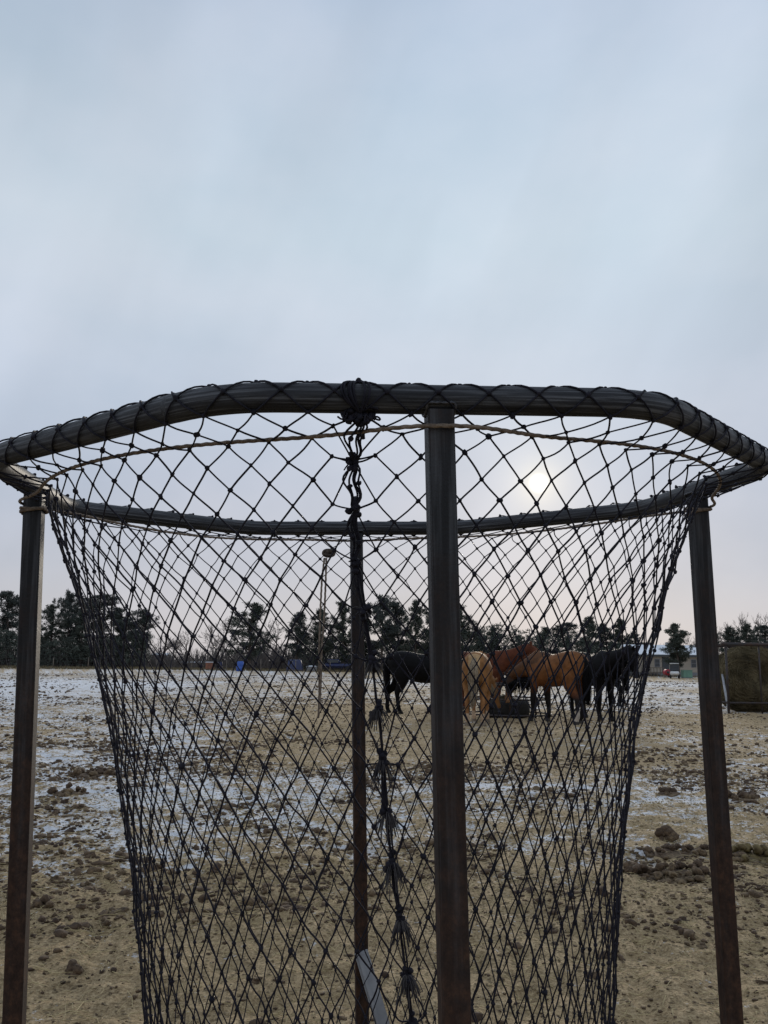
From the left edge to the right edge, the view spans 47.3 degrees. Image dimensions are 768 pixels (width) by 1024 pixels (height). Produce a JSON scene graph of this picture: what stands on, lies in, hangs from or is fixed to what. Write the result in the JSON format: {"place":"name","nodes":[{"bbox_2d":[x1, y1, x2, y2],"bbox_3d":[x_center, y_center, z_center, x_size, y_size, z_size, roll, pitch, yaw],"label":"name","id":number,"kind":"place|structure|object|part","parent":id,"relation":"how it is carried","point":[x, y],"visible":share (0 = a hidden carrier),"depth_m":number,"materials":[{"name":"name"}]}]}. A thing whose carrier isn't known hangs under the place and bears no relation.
{"place":"outdoors","nodes":[
{"label":"outdoors","id":0,"kind":"place"},
{"bbox_2d":[0,660,767,1023],"bbox_3d":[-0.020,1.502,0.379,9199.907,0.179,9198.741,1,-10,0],"label":"ground","id":1,"kind":"structure","parent":0,"point":[84,688],"depth_m":6.57,"materials":[{"name":"beige soil"}]},
{"bbox_2d":[0,590,18,665],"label":"pine tree","id":2,"kind":"object","parent":1,"relation":"on","point":[11,601],"visible":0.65,"depth_m":134.65,"materials":[{"name":"green plant"}]},
{"bbox_2d":[10,615,53,647],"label":"pine tree","id":3,"kind":"object","parent":1,"relation":"on","point":[42,618],"visible":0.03,"depth_m":138.17,"materials":[{"name":"green plant"}]},
{"bbox_2d":[32,894,54,907],"bbox_3d":[-1.918,2.208,4.963,0.130,0.071,0.092,-4,-11,25],"label":"manure pile","id":4,"kind":"object","parent":1,"relation":"on","point":[43,900],"visible":1,"depth_m":4.95,"materials":[{"name":"brown soil"}]},
{"bbox_2d":[40,603,70,663],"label":"pine tree","id":5,"kind":"object","parent":1,"relation":"on","point":[51,614],"visible":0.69,"depth_m":135.49,"materials":[{"name":"green plant"}]},
{"bbox_2d":[47,782,88,796],"bbox_3d":[-3.250,2.871,9.069,0.391,0.144,0.386,8,-12,-36],"label":"manure pile","id":6,"kind":"object","parent":1,"relation":"on","point":[67,791],"visible":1,"depth_m":8.99,"materials":[{"name":"brown soil"}]},
{"bbox_2d":[52,590,85,651],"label":"pine tree","id":7,"kind":"object","parent":1,"relation":"on","point":[68,601],"visible":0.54,"depth_m":141.38,"materials":[{"name":"green plant"}]},
{"bbox_2d":[65,959,82,976],"bbox_3d":[-1.435,2.110,4.056,0.084,0.066,0.081,1,-10,0],"label":"manure pile","id":8,"kind":"object","parent":1,"relation":"on","point":[74,969],"visible":1,"depth_m":4.04,"materials":[{"name":"brown soil"}]},
{"bbox_2d":[59,612,102,665],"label":"pine tree","id":9,"kind":"object","parent":1,"relation":"on","point":[79,630],"visible":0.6,"depth_m":132.62,"materials":[{"name":"green plant"}]},
{"bbox_2d":[61,767,115,778],"bbox_3d":[-3.491,3.117,10.479,0.622,0.130,0.476,1,-10,0],"label":"manure pile","id":10,"kind":"object","parent":1,"relation":"on","point":[91,772],"visible":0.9,"depth_m":10.43,"materials":[{"name":"brown soil"}]},
{"bbox_2d":[69,593,130,666],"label":"pine tree","id":11,"kind":"object","parent":1,"relation":"on","point":[108,603],"visible":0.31,"depth_m":136.29,"materials":[{"name":"green plant"}]},
{"bbox_2d":[107,607,143,665],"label":"pine tree","id":12,"kind":"object","parent":1,"relation":"on","point":[120,616],"visible":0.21,"depth_m":138.81,"materials":[{"name":"green plant"}]},
{"bbox_2d":[118,607,159,666],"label":"pine tree","id":13,"kind":"object","parent":1,"relation":"on","point":[141,621],"visible":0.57,"depth_m":135.09,"materials":[{"name":"green plant"}]},
{"bbox_2d":[149,634,180,658],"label":"bare tree","id":14,"kind":"object","parent":1,"relation":"on","point":[169,646],"visible":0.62,"depth_m":152.78,"materials":[{"name":"grey plant"}]},
{"bbox_2d":[163,631,191,653],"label":"bare tree","id":15,"kind":"object","parent":1,"relation":"on","point":[178,647],"visible":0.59,"depth_m":155.49,"materials":[{"name":"grey plant"}]},
{"bbox_2d":[205,662,212,669],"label":"metal bin","id":16,"kind":"object","parent":1,"relation":"on","point":[209,665],"visible":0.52,"depth_m":121.78,"materials":[{"name":"brown metal"}]},
{"bbox_2d":[198,618,237,656],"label":"bare tree","id":17,"kind":"object","parent":1,"relation":"on","point":[211,642],"visible":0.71,"depth_m":152.69,"materials":[{"name":"grey plant"}]},
{"bbox_2d":[213,632,240,656],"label":"bare tree","id":18,"kind":"object","parent":1,"relation":"on","point":[223,644],"visible":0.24,"depth_m":158.39,"materials":[{"name":"grey plant"}]},
{"bbox_2d":[236,661,243,670],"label":"barrel","id":19,"kind":"object","parent":1,"relation":"on","point":[240,664],"visible":0.56,"depth_m":112.84,"materials":[{"name":"blue plastic"}]},
{"bbox_2d":[217,602,280,669],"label":"pine tree","id":20,"kind":"object","parent":1,"relation":"on","point":[256,609],"visible":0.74,"depth_m":126.97,"materials":[{"name":"green plant"}]},
{"bbox_2d":[259,619,283,662],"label":"bare tree","id":21,"kind":"object","parent":1,"relation":"on","point":[273,630],"visible":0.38,"depth_m":148.95,"materials":[{"name":"grey plant"}]},
{"bbox_2d":[277,611,311,659],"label":"pine tree","id":22,"kind":"object","parent":1,"relation":"on","point":[299,633],"visible":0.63,"depth_m":133.56,"materials":[{"name":"green plant"}]},
{"bbox_2d":[286,660,303,670],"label":"tarped stack","id":23,"kind":"object","parent":1,"relation":"on","point":[299,666],"visible":0.79,"depth_m":123.65,"materials":[{"name":"blue paint"}]},
{"bbox_2d":[0,640,590,669],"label":"distant brush","id":24,"kind":"object","parent":1,"relation":"on","point":[265,662],"visible":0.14,"depth_m":140.58,"materials":[{"name":"brown plant"}]},
{"bbox_2d":[306,666,316,671],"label":"stock tank","id":25,"kind":"object","parent":1,"relation":"on","point":[315,667],"visible":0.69,"depth_m":121.62,"materials":[{"name":"grey metal"}]},
{"bbox_2d":[302,608,343,663],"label":"pine tree","id":26,"kind":"object","parent":1,"relation":"on","point":[327,647],"visible":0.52,"depth_m":134.06,"materials":[{"name":"green plant"}]},
{"bbox_2d":[322,659,350,670],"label":"pickup truck","id":27,"kind":"object","parent":1,"relation":"on","point":[335,663],"visible":0.46,"depth_m":125.99,"materials":[{"name":"blue paint"}]},
{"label":"side window","id":28,"kind":"part","parent":27,"relation":"part of","materials":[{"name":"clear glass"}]},
{"bbox_2d":[329,601,350,669],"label":"pine tree","id":29,"kind":"object","parent":1,"relation":"on","point":[344,619],"visible":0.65,"depth_m":135.22,"materials":[{"name":"green plant"}]},
{"bbox_2d":[0,657,696,675],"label":"wire fence","id":30,"kind":"object","parent":1,"relation":"on","point":[226,663],"visible":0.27,"depth_m":116.60,"materials":[{"name":"metal"}]},
{"bbox_2d":[0,665,697,677],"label":"dead grass","id":31,"kind":"structure","parent":1,"relation":"on","point":[135,668],"depth_m":118.86,"materials":[{"name":"brown plant"}]},
{"bbox_2d":[348,619,377,659],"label":"pine tree","id":32,"kind":"object","parent":1,"relation":"on","point":[365,646],"visible":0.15,"depth_m":138.28,"materials":[{"name":"green plant"}]},
{"bbox_2d":[0,378,767,1023],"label":"hay feeder","id":33,"kind":"object","parent":1,"relation":"on","point":[358,402],"visible":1,"depth_m":2.01,"materials":[{"name":"metal"}]},
{"bbox_2d":[0,705,767,1023],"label":"dirt crumbs","id":34,"kind":"object","parent":1,"relation":"on","point":[533,987],"visible":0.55,"depth_m":5.59,"materials":[{"name":"brown soil"}]},
{"bbox_2d":[0,622,767,668],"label":"distant woods","id":35,"kind":"object","parent":1,"relation":"on","point":[484,631],"visible":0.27,"depth_m":135.42,"materials":[{"name":"green plant"}]},
{"bbox_2d":[0,673,767,1023],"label":"manure clods","id":36,"kind":"object","parent":1,"relation":"on","point":[122,855],"visible":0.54,"depth_m":6.94,"materials":[{"name":"brown soil"}]},
{"bbox_2d":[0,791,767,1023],"bbox_3d":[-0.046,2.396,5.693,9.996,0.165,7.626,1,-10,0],"label":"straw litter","id":37,"kind":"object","parent":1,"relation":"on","point":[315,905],"visible":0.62,"depth_m":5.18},
{"bbox_2d":[367,593,401,669],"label":"pine tree","id":38,"kind":"object","parent":1,"relation":"on","point":[381,616],"visible":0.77,"depth_m":134.21,"materials":[{"name":"green plant"}]},
{"bbox_2d":[386,601,414,652],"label":"pine tree","id":39,"kind":"object","parent":1,"relation":"on","point":[396,607],"visible":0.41,"depth_m":137.97,"materials":[{"name":"green plant"}]},
{"bbox_2d":[393,599,428,653],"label":"pine tree","id":40,"kind":"object","parent":1,"relation":"on","point":[418,620],"visible":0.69,"depth_m":132.89,"materials":[{"name":"green plant"}]},
{"bbox_2d":[382,651,462,713],"bbox_3d":[1.450,4.741,24.425,2.992,1.770,0.698,1,-10,-4],"label":"horse","id":41,"kind":"object","parent":1,"relation":"on","point":[411,660],"visible":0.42,"depth_m":24.17},
{"bbox_2d":[422,610,428,651],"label":"pine tree","id":42,"kind":"object","parent":1,"relation":"on","point":[427,620],"visible":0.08,"depth_m":139.59,"materials":[{"name":"green plant"}]},
{"bbox_2d":[460,605,480,651],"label":"pine tree","id":43,"kind":"object","parent":1,"relation":"on","point":[464,635],"visible":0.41,"depth_m":131.97,"materials":[{"name":"green plant"}]},
{"bbox_2d":[472,629,488,653],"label":"pine tree","id":44,"kind":"object","parent":1,"relation":"on","point":[476,642],"visible":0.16,"depth_m":144.77,"materials":[{"name":"green plant"}]},
{"bbox_2d":[462,651,500,725],"bbox_3d":[2.323,4.234,21.221,0.687,1.728,2.787,-2,-10,14],"label":"horse","id":45,"kind":"object","parent":1,"relation":"on","point":[491,680],"visible":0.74,"depth_m":20.18},
{"bbox_2d":[484,627,507,650],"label":"pine tree","id":46,"kind":"object","parent":1,"relation":"on","point":[499,648],"visible":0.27,"depth_m":142.67,"materials":[{"name":"green plant"}]},
{"bbox_2d":[461,641,537,708],"bbox_3d":[3.308,4.860,26.030,3.025,2.058,0.830,-4,-11,27],"label":"horse","id":47,"kind":"object","parent":1,"relation":"on","point":[503,661],"visible":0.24,"depth_m":25.67},
{"bbox_2d":[479,700,529,717],"bbox_3d":[3.202,5.216,23.320,1.346,0.431,1.346,1,-10,0],"label":"feed trough","id":48,"kind":"object","parent":1,"relation":"on","point":[524,708],"visible":0.35,"depth_m":22.75,"materials":[{"name":"black rubber"}]},
{"bbox_2d":[499,695,519,698],"bbox_3d":[3.208,5.118,23.322,1.257,0.488,1.225,1,-10,0],"label":"loose hay","id":49,"kind":"object","parent":48,"relation":"in","point":[502,697],"visible":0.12,"depth_m":23.29},
{"bbox_2d":[469,682,551,717],"bbox_3d":[3.364,5.058,23.643,2.299,0.850,2.299,1,-10,0],"label":"ring feeder","id":50,"kind":"object","parent":1,"relation":"on","point":[535,712],"visible":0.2,"depth_m":22.65,"materials":[{"name":"black metal"}]},
{"bbox_2d":[530,626,557,651],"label":"pine tree","id":51,"kind":"object","parent":1,"relation":"on","point":[545,629],"visible":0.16,"depth_m":145.30,"materials":[{"name":"green plant"}]},
{"bbox_2d":[504,650,591,724],"bbox_3d":[3.969,4.237,21.409,0.688,1.738,2.808,8,-12,-34],"label":"horse","id":52,"kind":"object","parent":1,"relation":"on","point":[542,676],"visible":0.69,"depth_m":20.98},
{"bbox_2d":[547,622,582,651],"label":"pine tree","id":53,"kind":"object","parent":1,"relation":"on","point":[570,627],"visible":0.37,"depth_m":142.91,"materials":[{"name":"green plant"}]},
{"bbox_2d":[549,649,628,706],"bbox_3d":[6.938,5.757,30.645,3.166,1.980,0.698,-1,-10,12],"label":"horse","id":54,"kind":"object","parent":1,"relation":"on","point":[625,680],"visible":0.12,"depth_m":30.23},
{"bbox_2d":[579,615,599,652],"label":"pine tree","id":55,"kind":"object","parent":1,"relation":"on","point":[591,627],"visible":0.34,"depth_m":141.65,"materials":[{"name":"green plant"}]},
{"bbox_2d":[570,645,639,721],"bbox_3d":[5.444,4.316,22.154,0.691,1.883,2.780,4,-10,-18],"label":"horse","id":56,"kind":"object","parent":1,"relation":"on","point":[597,660],"visible":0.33,"depth_m":21.75},
{"bbox_2d":[594,622,615,651],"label":"pine tree","id":57,"kind":"object","parent":1,"relation":"on","point":[609,637],"visible":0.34,"depth_m":145.24,"materials":[{"name":"green plant"}]},
{"bbox_2d":[607,619,632,648],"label":"pine tree","id":58,"kind":"object","parent":1,"relation":"on","point":[617,625],"visible":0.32,"depth_m":141.29,"materials":[{"name":"green plant"}]},
{"bbox_2d":[629,632,649,644],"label":"pine tree","id":59,"kind":"object","parent":1,"relation":"on","point":[633,637],"visible":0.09,"depth_m":147.68,"materials":[{"name":"green plant"}]},
{"bbox_2d":[620,644,697,676],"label":"mobile home","id":60,"kind":"object","parent":1,"relation":"on","point":[658,666],"visible":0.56,"depth_m":117.89,"materials":[{"name":"beige metal"}]},
{"bbox_2d":[654,659,659,666],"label":"window","id":61,"kind":"structure","parent":60,"relation":"in","point":[657,661],"depth_m":117.89,"materials":[{"name":"grey glass"}]},
{"bbox_2d":[662,657,668,671],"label":"door","id":62,"kind":"structure","parent":60,"relation":"in","point":[666,666],"depth_m":117.83,"materials":[{"name":"grey"}]},
{"bbox_2d":[691,659,696,667],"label":"window","id":63,"kind":"structure","parent":60,"relation":"in","point":[693,661],"depth_m":117.89,"materials":[{"name":"grey glass"}]},
{"bbox_2d":[623,859,705,883],"bbox_3d":[1.892,2.439,5.966,0.611,0.139,0.475,1,-10,0],"label":"manure pile","id":64,"kind":"object","parent":1,"relation":"on","point":[660,873],"visible":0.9,"depth_m":5.90,"materials":[{"name":"brown soil"}]},
{"bbox_2d":[654,825,678,842],"bbox_3d":[2.284,2.604,7.088,0.194,0.141,0.128,-4,-11,26],"label":"manure pile","id":65,"kind":"object","parent":1,"relation":"on","point":[668,833],"visible":0.96,"depth_m":7.06,"materials":[{"name":"brown soil"}]},
{"bbox_2d":[663,669,669,677],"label":"red drum","id":66,"kind":"object","parent":1,"relation":"on","point":[666,672],"visible":0.97,"depth_m":107.13,"materials":[{"name":"paint"}]},
{"bbox_2d":[658,786,679,796],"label":"manure pile","id":67,"kind":"object","parent":1,"relation":"on","point":[668,791],"visible":1,"depth_m":9.50,"materials":[{"name":"brown soil"}]},
{"bbox_2d":[669,663,679,678],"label":"utility cart","id":68,"kind":"object","parent":1,"relation":"on","point":[674,668],"visible":1,"depth_m":99.05,"materials":[{"name":"white paint"}]},
{"bbox_2d":[642,843,708,859],"bbox_3d":[2.215,2.552,6.595,0.515,0.105,0.337,1,-10,0],"label":"manure pile","id":69,"kind":"object","parent":1,"relation":"on","point":[672,852],"visible":0.98,"depth_m":6.58,"materials":[{"name":"brown soil"}]},
{"bbox_2d":[659,623,694,673],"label":"pine tree","id":70,"kind":"object","parent":1,"relation":"on","point":[676,639],"visible":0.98,"depth_m":104.05,"materials":[{"name":"green plant"}]},
{"bbox_2d":[680,670,692,677],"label":"utility box","id":71,"kind":"object","parent":1,"relation":"on","point":[686,673],"visible":0.96,"depth_m":103.70,"materials":[{"name":"green paint"}]},
{"bbox_2d":[683,637,695,644],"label":"bare tree","id":72,"kind":"object","parent":1,"relation":"on","point":[686,640],"visible":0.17,"depth_m":133.71,"materials":[{"name":"grey plant"}]},
{"bbox_2d":[719,627,739,652],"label":"pine tree","id":73,"kind":"object","parent":1,"relation":"on","point":[729,633],"visible":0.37,"depth_m":127.20,"materials":[{"name":"green plant"}]},
{"bbox_2d":[694,642,767,713],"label":"bale rack","id":74,"kind":"object","parent":1,"relation":"on","point":[726,645],"visible":0.59,"depth_m":26.81,"materials":[{"name":"grey metal"}]},
{"bbox_2d":[718,612,748,651],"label":"bare tree","id":75,"kind":"object","parent":1,"relation":"on","point":[741,622],"visible":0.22,"depth_m":146.18,"materials":[{"name":"grey plant"}]},
{"bbox_2d":[719,646,767,711],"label":"hay bale","id":76,"kind":"object","parent":1,"relation":"on","point":[743,674],"visible":0.79,"depth_m":27.25},
{"bbox_2d":[728,790,759,800],"bbox_3d":[3.743,2.962,9.172,0.408,0.132,0.304,1,-10,0],"label":"manure pile","id":77,"kind":"object","parent":1,"relation":"on","point":[744,795],"visible":0.91,"depth_m":9.10,"materials":[{"name":"brown soil"}]},
{"bbox_2d":[727,623,762,649],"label":"pine tree","id":78,"kind":"object","parent":1,"relation":"on","point":[744,633],"visible":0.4,"depth_m":125.45,"materials":[{"name":"green plant"}]},
{"bbox_2d":[732,843,767,865],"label":"manure pile","id":79,"kind":"object","parent":1,"relation":"on","point":[755,849],"visible":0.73,"depth_m":6.54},
{"bbox_2d":[739,613,767,637],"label":"bare tree","id":80,"kind":"object","parent":1,"relation":"on","point":[756,620],"visible":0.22,"depth_m":144.74,"materials":[{"name":"grey plant"}]},
{"bbox_2d":[753,625,767,648],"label":"pine tree","id":81,"kind":"object","parent":1,"relation":"on","point":[763,630],"visible":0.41,"depth_m":127.88,"materials":[{"name":"green plant"}]},
{"bbox_2d":[0,0,767,660],"label":"sky","id":82,"kind":"structure","parent":0,"point":[531,193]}
]}

